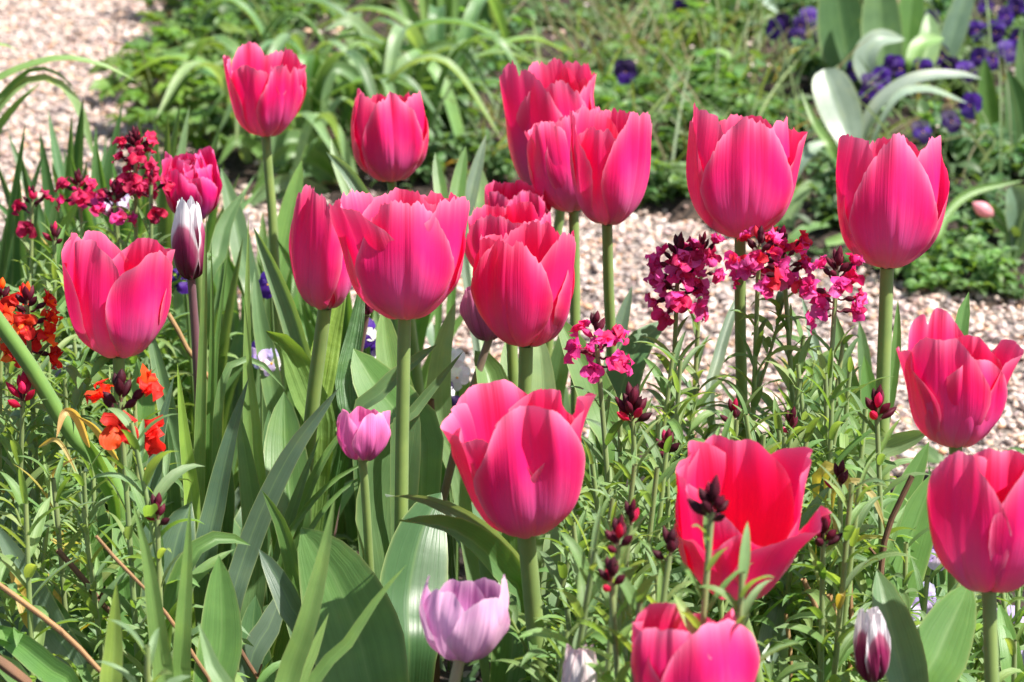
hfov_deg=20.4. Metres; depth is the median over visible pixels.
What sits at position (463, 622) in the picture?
tulip
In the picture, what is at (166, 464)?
wallflower
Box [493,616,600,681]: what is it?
wallflower
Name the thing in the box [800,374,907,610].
wallflower
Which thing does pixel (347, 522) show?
strap leaf clump
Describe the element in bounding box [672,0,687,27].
viola
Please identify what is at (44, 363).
wallflower
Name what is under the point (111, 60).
cover plant
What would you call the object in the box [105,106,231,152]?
cover plant
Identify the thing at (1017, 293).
cover plant
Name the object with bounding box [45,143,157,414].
strap leaf clump
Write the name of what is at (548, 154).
tulip
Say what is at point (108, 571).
wallflower
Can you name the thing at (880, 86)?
viola
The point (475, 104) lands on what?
cover plant
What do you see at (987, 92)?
broad leaf plant
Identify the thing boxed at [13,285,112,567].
wallflower
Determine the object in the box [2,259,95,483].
wallflower
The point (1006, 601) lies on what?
wallflower
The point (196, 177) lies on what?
tulip
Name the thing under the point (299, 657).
spear leaf plant
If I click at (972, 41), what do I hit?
cover plant
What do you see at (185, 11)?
cover plant
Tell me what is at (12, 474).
wallflower
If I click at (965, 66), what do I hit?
viola
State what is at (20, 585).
wallflower
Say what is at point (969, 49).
cover plant
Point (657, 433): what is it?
wallflower
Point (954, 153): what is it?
cover plant
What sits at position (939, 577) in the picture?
strap leaf clump
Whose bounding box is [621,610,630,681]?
wallflower
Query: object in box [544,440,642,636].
wallflower
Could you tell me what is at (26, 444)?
wallflower
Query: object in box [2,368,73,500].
wallflower
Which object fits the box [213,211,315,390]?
strap leaf clump
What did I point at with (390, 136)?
tulip
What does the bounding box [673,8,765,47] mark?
cover plant
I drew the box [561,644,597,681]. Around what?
tulip
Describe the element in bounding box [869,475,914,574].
dry twig
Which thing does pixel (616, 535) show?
wallflower
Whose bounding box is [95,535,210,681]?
dry twig
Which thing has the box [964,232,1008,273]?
cover plant
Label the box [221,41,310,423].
tulip
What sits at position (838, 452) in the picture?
wallflower
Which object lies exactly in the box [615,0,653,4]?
cover plant
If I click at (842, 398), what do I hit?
wallflower
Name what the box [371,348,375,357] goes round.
viola
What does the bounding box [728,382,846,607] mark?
wallflower
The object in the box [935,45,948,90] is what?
viola
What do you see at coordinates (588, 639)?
wallflower
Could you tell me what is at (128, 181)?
wallflower
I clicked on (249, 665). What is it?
dry twig
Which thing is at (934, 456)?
ground cover
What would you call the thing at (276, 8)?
cover plant
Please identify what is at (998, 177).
cover plant
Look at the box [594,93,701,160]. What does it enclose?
cover plant
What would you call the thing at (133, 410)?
wallflower
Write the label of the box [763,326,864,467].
wallflower
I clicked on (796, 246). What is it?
wallflower
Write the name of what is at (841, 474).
wallflower
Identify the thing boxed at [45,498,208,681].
wallflower
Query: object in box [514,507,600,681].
wallflower
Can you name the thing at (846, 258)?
cover plant
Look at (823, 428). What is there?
wallflower
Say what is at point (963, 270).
cover plant
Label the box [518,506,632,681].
wallflower
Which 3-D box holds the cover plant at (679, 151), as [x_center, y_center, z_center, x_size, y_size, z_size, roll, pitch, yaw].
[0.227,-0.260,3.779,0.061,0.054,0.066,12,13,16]
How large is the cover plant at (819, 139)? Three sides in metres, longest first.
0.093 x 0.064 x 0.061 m
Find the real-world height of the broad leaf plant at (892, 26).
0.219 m
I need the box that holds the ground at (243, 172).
[125,0,1023,681]
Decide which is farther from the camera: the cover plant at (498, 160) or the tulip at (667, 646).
the cover plant at (498, 160)
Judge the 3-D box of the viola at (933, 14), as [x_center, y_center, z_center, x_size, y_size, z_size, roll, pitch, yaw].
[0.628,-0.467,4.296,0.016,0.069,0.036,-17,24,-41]
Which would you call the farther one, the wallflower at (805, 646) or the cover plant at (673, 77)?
the cover plant at (673, 77)
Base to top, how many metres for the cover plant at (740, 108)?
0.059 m
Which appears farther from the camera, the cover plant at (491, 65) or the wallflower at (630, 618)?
the cover plant at (491, 65)
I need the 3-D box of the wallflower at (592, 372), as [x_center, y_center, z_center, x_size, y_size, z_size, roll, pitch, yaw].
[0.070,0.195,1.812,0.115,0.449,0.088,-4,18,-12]
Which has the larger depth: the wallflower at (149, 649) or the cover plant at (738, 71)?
the cover plant at (738, 71)
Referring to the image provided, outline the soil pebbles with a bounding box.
[155,0,1019,677]
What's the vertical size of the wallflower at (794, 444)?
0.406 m
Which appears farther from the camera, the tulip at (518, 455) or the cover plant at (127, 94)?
the cover plant at (127, 94)
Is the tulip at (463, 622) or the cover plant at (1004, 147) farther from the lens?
the cover plant at (1004, 147)
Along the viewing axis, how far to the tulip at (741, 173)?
1.91 m
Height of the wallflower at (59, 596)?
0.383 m
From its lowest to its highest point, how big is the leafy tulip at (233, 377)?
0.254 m
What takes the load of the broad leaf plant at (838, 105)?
on the ground at (243, 172)
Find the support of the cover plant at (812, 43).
on the ground at (243, 172)
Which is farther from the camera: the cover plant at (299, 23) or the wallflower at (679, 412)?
the cover plant at (299, 23)
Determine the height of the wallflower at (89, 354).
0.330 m
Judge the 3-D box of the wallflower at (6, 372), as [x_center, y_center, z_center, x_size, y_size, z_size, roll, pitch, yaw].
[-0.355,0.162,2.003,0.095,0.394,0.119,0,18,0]
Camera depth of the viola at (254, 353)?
2.18 m
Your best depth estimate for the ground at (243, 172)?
3.84 m
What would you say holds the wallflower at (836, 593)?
on the ground at (243, 172)
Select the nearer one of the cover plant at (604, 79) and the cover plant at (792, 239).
the cover plant at (792, 239)
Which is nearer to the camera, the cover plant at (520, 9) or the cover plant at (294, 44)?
the cover plant at (294, 44)
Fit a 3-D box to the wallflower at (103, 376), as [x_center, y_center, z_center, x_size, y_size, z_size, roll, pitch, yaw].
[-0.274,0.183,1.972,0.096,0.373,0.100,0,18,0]
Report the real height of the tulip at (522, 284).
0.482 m
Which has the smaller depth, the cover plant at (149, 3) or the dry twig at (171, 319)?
the dry twig at (171, 319)
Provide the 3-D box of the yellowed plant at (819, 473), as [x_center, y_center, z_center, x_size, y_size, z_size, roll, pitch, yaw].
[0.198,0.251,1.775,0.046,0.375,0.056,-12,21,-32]
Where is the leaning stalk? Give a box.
[0,311,125,532]
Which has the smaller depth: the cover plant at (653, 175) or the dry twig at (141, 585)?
the dry twig at (141, 585)
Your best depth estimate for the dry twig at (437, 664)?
2.07 m
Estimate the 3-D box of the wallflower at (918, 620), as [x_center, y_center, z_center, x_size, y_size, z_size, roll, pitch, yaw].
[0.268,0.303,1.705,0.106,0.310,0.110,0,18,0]
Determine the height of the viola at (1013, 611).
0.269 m
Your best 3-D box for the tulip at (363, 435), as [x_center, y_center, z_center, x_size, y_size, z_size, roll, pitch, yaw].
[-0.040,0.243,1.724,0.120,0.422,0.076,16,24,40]
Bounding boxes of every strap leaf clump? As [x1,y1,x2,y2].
[0,43,133,154]
[0,100,122,263]
[0,122,77,412]
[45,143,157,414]
[132,106,260,356]
[157,239,269,588]
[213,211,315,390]
[256,238,462,548]
[267,229,296,298]
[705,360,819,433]
[928,462,982,668]
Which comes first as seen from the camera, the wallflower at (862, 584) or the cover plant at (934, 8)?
the wallflower at (862, 584)
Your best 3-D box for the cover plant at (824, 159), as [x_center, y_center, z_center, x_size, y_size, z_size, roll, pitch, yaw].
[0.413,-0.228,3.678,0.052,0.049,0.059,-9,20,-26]
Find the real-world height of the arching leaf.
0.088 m
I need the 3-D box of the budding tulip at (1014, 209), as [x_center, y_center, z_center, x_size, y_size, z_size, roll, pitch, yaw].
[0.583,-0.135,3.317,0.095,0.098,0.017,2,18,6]
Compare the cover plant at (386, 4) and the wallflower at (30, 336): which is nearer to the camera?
the wallflower at (30, 336)
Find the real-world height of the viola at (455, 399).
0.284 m
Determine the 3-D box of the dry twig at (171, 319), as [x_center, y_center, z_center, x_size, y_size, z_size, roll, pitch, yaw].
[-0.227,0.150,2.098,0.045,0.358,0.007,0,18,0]
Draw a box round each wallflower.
[0,277,70,582]
[0,281,112,583]
[0,371,78,571]
[0,421,89,583]
[0,454,145,673]
[0,456,83,681]
[0,467,100,681]
[1,345,89,542]
[1,370,71,546]
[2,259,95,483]
[2,295,66,526]
[2,312,55,487]
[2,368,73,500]
[2,398,100,591]
[3,185,66,362]
[3,360,101,595]
[11,292,99,593]
[12,221,110,596]
[13,222,103,425]
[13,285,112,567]
[14,221,86,471]
[21,213,133,469]
[22,221,157,510]
[34,340,112,507]
[35,249,112,481]
[39,449,191,617]
[42,361,180,558]
[43,467,104,606]
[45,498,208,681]
[47,448,138,635]
[50,393,146,607]
[52,364,81,475]
[53,168,115,466]
[53,363,192,681]
[59,246,107,509]
[75,368,183,538]
[76,341,174,459]
[79,229,176,474]
[82,492,198,681]
[85,126,215,412]
[85,357,191,497]
[87,179,176,384]
[90,407,280,681]
[93,620,189,681]
[120,226,193,433]
[130,169,194,449]
[145,239,243,416]
[153,233,239,414]
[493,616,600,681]
[506,511,608,681]
[509,498,672,678]
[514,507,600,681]
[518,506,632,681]
[518,509,688,674]
[527,570,657,668]
[538,576,605,661]
[539,475,672,651]
[541,393,675,559]
[542,311,675,643]
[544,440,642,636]
[556,583,599,646]
[561,514,661,681]
[570,501,673,624]
[576,427,676,575]
[577,554,635,681]
[578,381,700,631]
[580,562,672,681]
[583,439,670,649]
[585,366,704,596]
[586,528,671,647]
[590,591,631,659]
[593,454,702,661]
[599,597,644,622]
[601,331,697,645]
[612,397,695,559]
[617,525,691,676]
[617,595,652,661]
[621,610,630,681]
[634,549,695,603]
[636,231,727,526]
[636,344,739,587]
[640,428,725,620]
[644,231,730,588]
[662,398,740,621]
[669,474,768,648]
[670,442,826,681]
[671,383,765,618]
[672,426,765,674]
[683,411,802,622]
[698,521,802,662]
[710,306,823,449]
[714,225,808,444]
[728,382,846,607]
[733,404,798,612]
[748,356,818,481]
[749,419,835,653]
[751,417,878,673]
[752,587,827,675]
[754,225,854,440]
[756,636,857,681]
[760,396,868,622]
[760,541,828,662]
[761,464,895,681]
[762,460,921,676]
[763,245,874,613]
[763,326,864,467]
[764,514,887,681]
[766,333,867,514]
[769,406,866,554]
[778,453,920,681]
[785,584,858,674]
[786,346,897,533]
[791,541,871,676]
[794,362,883,551]
[796,539,914,640]
[797,606,883,681]
[797,647,852,681]
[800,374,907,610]
[802,387,865,577]
[804,563,859,669]
[805,360,912,528]
[808,511,915,609]
[810,390,898,603]
[818,357,891,513]
[822,384,934,608]
[867,527,939,608]
[905,558,1005,681]
[911,615,972,662]
[919,582,1022,681]
[931,552,1011,681]
[936,584,1023,671]
[957,636,1000,681]
[979,623,1023,681]
[981,586,1023,671]
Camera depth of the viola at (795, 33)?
4.15 m
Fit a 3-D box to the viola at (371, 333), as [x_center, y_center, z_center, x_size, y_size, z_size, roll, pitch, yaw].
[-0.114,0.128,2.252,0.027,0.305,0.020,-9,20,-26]
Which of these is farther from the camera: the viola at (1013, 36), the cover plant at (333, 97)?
the viola at (1013, 36)
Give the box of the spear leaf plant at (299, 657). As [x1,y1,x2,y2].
[100,496,404,681]
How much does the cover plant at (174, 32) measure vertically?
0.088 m
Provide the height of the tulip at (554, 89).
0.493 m
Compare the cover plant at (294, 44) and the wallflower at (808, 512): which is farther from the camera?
the cover plant at (294, 44)
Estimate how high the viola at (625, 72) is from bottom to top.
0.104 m
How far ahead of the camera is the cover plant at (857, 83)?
4.04 m
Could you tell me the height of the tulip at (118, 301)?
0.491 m
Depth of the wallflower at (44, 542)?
1.77 m
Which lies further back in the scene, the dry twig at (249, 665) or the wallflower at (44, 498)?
the wallflower at (44, 498)
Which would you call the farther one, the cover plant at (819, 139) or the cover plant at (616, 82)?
the cover plant at (616, 82)
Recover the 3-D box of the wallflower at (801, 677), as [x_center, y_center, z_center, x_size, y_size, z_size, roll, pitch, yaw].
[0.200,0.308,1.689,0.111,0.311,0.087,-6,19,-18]
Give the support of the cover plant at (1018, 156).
on the ground at (243, 172)
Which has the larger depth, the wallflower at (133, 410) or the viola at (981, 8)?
the viola at (981, 8)
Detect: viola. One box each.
[172,268,194,422]
[251,340,263,605]
[258,272,275,348]
[258,348,280,375]
[364,318,376,352]
[370,330,376,351]
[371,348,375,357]
[445,468,462,681]
[447,347,465,670]
[449,381,455,572]
[451,366,470,580]
[451,396,459,407]
[613,58,636,99]
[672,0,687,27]
[765,18,783,49]
[775,12,790,57]
[786,28,805,52]
[793,15,806,48]
[800,7,816,48]
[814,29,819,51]
[845,60,858,80]
[857,85,878,135]
[861,72,880,136]
[872,83,884,137]
[873,66,891,127]
[882,54,903,105]
[891,59,906,112]
[910,58,932,109]
[911,605,920,626]
[912,120,931,150]
[912,582,935,613]
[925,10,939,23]
[928,547,944,583]
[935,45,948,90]
[940,56,958,82]
[940,110,960,162]
[956,60,977,95]
[958,92,981,129]
[967,21,985,45]
[969,46,988,72]
[977,0,993,18]
[984,20,1005,67]
[984,50,998,70]
[997,5,1013,27]
[997,40,1016,70]
[997,605,1023,623]
[1008,0,1023,19]
[1008,28,1023,73]
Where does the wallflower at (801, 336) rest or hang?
on the ground at (243, 172)
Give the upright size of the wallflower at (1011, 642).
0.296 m
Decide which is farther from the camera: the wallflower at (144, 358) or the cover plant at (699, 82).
the cover plant at (699, 82)
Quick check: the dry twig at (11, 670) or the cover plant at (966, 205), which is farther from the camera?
the cover plant at (966, 205)
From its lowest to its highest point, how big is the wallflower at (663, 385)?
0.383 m
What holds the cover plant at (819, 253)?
on the ground at (243, 172)
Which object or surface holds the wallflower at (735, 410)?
on the ground at (243, 172)
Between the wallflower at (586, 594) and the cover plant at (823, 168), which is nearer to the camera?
the wallflower at (586, 594)
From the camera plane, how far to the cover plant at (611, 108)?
3.78 m
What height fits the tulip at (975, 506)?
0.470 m
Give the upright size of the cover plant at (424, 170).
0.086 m
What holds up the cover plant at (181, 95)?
on the ground at (243, 172)
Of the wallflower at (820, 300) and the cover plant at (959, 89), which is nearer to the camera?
the wallflower at (820, 300)
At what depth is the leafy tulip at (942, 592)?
1.89 m
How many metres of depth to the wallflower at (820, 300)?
1.85 m
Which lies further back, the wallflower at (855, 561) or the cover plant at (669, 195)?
the cover plant at (669, 195)
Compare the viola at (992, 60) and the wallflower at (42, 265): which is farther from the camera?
the viola at (992, 60)
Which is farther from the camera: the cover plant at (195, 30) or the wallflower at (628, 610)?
the cover plant at (195, 30)
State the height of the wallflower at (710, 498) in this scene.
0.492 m
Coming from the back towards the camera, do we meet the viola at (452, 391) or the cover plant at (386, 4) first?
the cover plant at (386, 4)
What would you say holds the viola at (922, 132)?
on the ground at (243, 172)
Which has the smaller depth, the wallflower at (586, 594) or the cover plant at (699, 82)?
the wallflower at (586, 594)
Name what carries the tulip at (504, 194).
on the ground at (243, 172)
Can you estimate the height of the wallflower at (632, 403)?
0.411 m
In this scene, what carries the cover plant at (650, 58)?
on the ground at (243, 172)
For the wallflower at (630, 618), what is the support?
on the ground at (243, 172)
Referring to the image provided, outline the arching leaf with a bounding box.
[934,180,1022,252]
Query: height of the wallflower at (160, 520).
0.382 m
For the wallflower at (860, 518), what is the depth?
1.62 m
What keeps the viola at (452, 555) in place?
on the ground at (243, 172)
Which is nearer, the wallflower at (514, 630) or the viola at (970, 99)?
the wallflower at (514, 630)
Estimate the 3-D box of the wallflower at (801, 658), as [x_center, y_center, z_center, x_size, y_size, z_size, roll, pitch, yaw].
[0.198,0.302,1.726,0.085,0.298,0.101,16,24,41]
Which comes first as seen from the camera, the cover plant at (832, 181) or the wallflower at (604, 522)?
the wallflower at (604, 522)
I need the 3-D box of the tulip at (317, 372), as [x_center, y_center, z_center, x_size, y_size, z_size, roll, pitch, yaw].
[-0.157,0.106,2.048,0.144,0.487,0.272,-10,20,-27]
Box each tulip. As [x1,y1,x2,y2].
[61,230,183,681]
[84,146,263,474]
[102,194,237,470]
[171,196,267,681]
[192,366,242,453]
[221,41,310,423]
[227,184,364,671]
[233,471,239,515]
[259,656,273,675]
[269,303,373,554]
[298,379,595,681]
[323,443,353,530]
[327,88,555,501]
[329,187,469,681]
[337,406,390,571]
[409,574,525,681]
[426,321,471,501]
[427,219,630,681]
[440,286,497,500]
[446,502,459,579]
[447,201,560,580]
[461,58,596,403]
[471,109,646,552]
[484,180,723,552]
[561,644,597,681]
[570,104,661,536]
[630,602,759,681]
[667,434,831,681]
[686,102,831,448]
[835,133,949,581]
[848,292,1023,681]
[853,606,890,681]
[872,448,1023,681]
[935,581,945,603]
[972,185,1023,258]
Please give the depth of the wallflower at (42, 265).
2.26 m
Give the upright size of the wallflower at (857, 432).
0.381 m
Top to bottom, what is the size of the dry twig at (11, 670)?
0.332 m
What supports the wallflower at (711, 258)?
on the ground at (243, 172)
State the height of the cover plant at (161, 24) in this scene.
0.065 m
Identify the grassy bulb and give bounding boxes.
[142,215,367,671]
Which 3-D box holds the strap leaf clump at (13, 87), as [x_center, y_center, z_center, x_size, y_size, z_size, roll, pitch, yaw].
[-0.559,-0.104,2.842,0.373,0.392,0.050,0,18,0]
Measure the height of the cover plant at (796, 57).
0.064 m
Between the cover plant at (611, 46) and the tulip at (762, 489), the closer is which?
the tulip at (762, 489)
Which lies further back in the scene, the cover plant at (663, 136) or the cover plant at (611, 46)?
the cover plant at (611, 46)
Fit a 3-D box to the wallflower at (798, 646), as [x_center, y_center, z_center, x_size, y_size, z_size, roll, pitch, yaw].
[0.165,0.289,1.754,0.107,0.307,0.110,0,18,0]
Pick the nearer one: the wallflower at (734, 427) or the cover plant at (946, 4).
the wallflower at (734, 427)
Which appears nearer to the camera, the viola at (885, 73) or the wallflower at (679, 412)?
the wallflower at (679, 412)
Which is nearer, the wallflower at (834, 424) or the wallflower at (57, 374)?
the wallflower at (834, 424)
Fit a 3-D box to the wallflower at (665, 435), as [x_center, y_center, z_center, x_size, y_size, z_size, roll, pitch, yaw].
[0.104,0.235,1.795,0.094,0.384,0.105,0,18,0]
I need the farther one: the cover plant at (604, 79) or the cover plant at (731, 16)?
the cover plant at (731, 16)
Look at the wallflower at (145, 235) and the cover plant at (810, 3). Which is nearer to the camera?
the wallflower at (145, 235)
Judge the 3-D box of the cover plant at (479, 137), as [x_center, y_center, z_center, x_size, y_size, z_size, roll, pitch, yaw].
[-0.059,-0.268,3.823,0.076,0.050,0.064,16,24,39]
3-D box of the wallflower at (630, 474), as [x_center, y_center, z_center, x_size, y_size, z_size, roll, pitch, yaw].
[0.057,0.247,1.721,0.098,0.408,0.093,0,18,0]
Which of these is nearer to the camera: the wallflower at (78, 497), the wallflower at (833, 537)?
the wallflower at (833, 537)
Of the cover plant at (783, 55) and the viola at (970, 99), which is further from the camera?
the cover plant at (783, 55)
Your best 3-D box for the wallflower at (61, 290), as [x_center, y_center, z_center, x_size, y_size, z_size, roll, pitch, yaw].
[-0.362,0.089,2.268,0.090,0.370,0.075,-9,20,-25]
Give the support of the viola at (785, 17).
on the ground at (243, 172)
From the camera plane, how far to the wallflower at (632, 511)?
1.51 m
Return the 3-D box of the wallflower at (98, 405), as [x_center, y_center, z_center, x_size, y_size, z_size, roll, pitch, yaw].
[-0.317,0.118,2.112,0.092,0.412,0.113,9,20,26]
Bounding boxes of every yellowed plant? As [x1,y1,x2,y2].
[38,408,117,495]
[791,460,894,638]
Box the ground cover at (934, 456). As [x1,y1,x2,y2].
[80,0,1023,681]
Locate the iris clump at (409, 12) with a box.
[397,0,503,46]
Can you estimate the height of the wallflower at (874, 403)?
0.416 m
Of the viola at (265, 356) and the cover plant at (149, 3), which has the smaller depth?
the viola at (265, 356)
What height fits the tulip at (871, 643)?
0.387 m
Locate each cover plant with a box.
[88,39,230,93]
[89,41,227,126]
[101,51,211,105]
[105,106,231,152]
[121,55,225,108]
[129,11,201,52]
[132,0,221,17]
[134,11,264,63]
[150,22,246,101]
[152,9,193,48]
[157,83,246,150]
[161,0,284,47]
[162,0,290,46]
[176,2,233,28]
[187,111,249,156]
[188,0,298,32]
[191,4,294,58]
[196,0,292,47]
[213,18,306,54]
[262,0,350,29]
[264,38,303,52]
[328,57,343,115]
[365,37,408,58]
[372,0,396,10]
[405,75,486,125]
[408,129,458,183]
[424,76,498,140]
[425,29,528,90]
[444,118,497,156]
[445,32,478,53]
[453,30,495,66]
[458,6,543,60]
[468,139,515,181]
[495,0,530,32]
[519,0,578,29]
[552,34,637,82]
[566,0,618,30]
[592,73,658,114]
[594,83,602,109]
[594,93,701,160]
[595,76,656,102]
[600,4,661,39]
[600,42,685,95]
[607,39,678,88]
[608,106,627,111]
[609,74,631,100]
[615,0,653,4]
[616,64,727,126]
[631,0,674,29]
[632,22,736,62]
[637,171,681,208]
[649,163,689,196]
[650,13,726,47]
[650,73,748,138]
[651,126,682,170]
[651,156,688,196]
[655,167,689,201]
[657,0,707,25]
[665,130,688,161]
[672,7,748,48]
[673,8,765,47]
[676,48,766,105]
[678,0,774,39]
[721,88,781,123]
[735,81,778,108]
[739,89,794,121]
[770,38,820,82]
[773,98,827,132]
[777,0,809,27]
[777,0,817,19]
[777,48,800,75]
[786,234,795,255]
[787,38,823,80]
[792,0,817,7]
[800,36,852,85]
[803,181,839,230]
[805,29,815,44]
[805,140,912,174]
[808,61,861,89]
[808,246,832,256]
[812,115,873,146]
[812,153,833,177]
[814,141,874,201]
[823,176,835,202]
[842,248,853,262]
[875,250,943,278]
[884,93,929,112]
[894,247,970,293]
[898,0,944,15]
[909,99,1014,175]
[919,214,980,270]
[924,0,952,11]
[925,10,947,31]
[930,220,983,258]
[937,45,980,94]
[942,157,957,177]
[944,273,968,291]
[946,245,997,278]
[948,179,1002,214]
[951,198,1004,236]
[954,232,1023,296]
[956,36,989,70]
[956,122,1023,179]
[960,33,988,56]
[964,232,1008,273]
[980,7,1017,29]
[981,20,1007,64]
[982,172,1008,211]
[990,122,1015,148]
[994,15,1023,36]
[1001,283,1023,300]
[1004,18,1023,36]
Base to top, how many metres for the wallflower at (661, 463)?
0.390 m
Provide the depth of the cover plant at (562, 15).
4.51 m
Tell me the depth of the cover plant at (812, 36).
4.34 m
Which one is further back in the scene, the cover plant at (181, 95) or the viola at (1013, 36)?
the viola at (1013, 36)
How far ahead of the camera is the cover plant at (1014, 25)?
4.35 m
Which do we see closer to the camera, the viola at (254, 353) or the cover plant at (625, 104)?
the viola at (254, 353)
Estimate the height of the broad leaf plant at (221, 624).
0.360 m
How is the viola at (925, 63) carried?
on the ground at (243, 172)
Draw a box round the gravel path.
[0,0,1023,475]
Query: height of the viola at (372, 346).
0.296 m
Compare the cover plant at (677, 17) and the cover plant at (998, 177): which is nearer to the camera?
the cover plant at (998, 177)
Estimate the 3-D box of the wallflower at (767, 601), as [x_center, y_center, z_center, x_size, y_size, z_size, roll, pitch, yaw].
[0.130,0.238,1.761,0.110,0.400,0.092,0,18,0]
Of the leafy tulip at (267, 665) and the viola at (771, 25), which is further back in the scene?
the viola at (771, 25)
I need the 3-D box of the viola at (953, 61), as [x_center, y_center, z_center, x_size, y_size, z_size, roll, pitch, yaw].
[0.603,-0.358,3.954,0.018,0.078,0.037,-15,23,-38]
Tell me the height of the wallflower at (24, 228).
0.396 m
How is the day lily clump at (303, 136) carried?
on the ground at (243, 172)
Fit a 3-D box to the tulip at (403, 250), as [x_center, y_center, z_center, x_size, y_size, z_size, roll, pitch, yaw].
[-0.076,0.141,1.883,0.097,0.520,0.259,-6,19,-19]
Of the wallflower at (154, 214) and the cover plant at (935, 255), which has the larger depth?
the cover plant at (935, 255)
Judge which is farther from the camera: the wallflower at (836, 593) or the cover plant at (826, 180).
the cover plant at (826, 180)
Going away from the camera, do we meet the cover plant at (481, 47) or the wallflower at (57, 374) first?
the wallflower at (57, 374)
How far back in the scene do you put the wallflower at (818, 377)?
1.98 m
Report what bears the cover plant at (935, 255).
on the ground at (243, 172)
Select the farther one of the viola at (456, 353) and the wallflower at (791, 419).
the viola at (456, 353)
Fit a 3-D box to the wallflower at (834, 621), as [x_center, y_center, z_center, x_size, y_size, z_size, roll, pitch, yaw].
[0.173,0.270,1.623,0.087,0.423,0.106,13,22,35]
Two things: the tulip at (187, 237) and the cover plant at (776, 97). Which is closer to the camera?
the tulip at (187, 237)
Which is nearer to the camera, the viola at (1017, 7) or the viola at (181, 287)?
the viola at (181, 287)
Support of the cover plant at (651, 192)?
on the ground at (243, 172)
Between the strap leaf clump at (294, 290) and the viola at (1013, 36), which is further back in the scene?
the viola at (1013, 36)
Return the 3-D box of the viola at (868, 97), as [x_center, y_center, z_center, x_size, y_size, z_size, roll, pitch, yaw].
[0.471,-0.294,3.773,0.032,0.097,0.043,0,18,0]
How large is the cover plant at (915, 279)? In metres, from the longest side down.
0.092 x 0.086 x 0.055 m
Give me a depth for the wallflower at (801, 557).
1.73 m
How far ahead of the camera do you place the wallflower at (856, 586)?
1.77 m
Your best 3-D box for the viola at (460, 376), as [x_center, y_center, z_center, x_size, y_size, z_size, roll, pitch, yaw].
[-0.039,0.154,2.208,0.020,0.283,0.016,13,22,34]
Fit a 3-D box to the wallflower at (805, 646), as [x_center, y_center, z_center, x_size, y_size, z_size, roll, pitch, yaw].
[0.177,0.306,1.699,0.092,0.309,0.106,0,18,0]
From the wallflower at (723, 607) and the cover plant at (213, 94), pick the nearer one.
the wallflower at (723, 607)
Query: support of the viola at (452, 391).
on the ground at (243, 172)
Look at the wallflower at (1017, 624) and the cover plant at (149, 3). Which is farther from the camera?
the cover plant at (149, 3)
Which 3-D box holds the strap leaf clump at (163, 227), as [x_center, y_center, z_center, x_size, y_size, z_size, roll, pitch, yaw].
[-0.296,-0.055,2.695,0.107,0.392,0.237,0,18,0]
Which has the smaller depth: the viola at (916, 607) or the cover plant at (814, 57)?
the viola at (916, 607)
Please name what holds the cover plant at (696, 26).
on the ground at (243, 172)
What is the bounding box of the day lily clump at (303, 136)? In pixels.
[112,0,573,206]
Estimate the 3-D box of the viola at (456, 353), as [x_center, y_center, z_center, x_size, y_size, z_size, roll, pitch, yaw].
[-0.048,0.143,2.223,0.014,0.294,0.040,-7,19,-22]
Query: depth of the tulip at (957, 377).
1.63 m
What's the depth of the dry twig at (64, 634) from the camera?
1.58 m
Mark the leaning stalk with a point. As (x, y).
(27, 363)
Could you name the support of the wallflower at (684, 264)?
on the ground at (243, 172)
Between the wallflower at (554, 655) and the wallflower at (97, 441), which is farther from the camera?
the wallflower at (97, 441)
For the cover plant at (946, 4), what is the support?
on the ground at (243, 172)
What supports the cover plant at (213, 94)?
on the ground at (243, 172)
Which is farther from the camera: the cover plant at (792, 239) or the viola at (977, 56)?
the viola at (977, 56)
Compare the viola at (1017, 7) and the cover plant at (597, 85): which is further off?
the viola at (1017, 7)
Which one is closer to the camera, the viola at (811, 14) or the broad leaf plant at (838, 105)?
the broad leaf plant at (838, 105)
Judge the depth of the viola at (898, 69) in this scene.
3.92 m
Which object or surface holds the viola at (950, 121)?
on the ground at (243, 172)
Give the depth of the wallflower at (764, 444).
1.78 m
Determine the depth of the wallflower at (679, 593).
1.60 m
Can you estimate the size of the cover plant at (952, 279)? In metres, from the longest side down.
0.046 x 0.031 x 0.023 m
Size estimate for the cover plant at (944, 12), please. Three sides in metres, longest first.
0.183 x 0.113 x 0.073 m
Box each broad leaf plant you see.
[0,507,129,681]
[111,491,315,681]
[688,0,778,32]
[777,68,981,245]
[817,0,973,90]
[967,25,1023,178]
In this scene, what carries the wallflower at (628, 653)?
on the ground at (243, 172)
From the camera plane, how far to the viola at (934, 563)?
1.83 m
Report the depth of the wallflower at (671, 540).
1.46 m
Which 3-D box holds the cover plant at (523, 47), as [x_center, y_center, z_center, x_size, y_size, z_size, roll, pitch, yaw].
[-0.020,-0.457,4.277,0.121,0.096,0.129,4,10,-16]
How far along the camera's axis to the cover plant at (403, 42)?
4.22 m
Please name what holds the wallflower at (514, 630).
on the ground at (243, 172)
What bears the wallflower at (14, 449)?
on the ground at (243, 172)
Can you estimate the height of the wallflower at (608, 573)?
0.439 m
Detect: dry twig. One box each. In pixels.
[0,582,100,673]
[0,655,31,681]
[56,548,122,681]
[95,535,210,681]
[167,312,207,380]
[241,649,262,680]
[427,398,439,681]
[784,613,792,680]
[801,577,825,636]
[827,594,836,615]
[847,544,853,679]
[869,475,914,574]
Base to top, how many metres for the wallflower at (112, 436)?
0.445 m

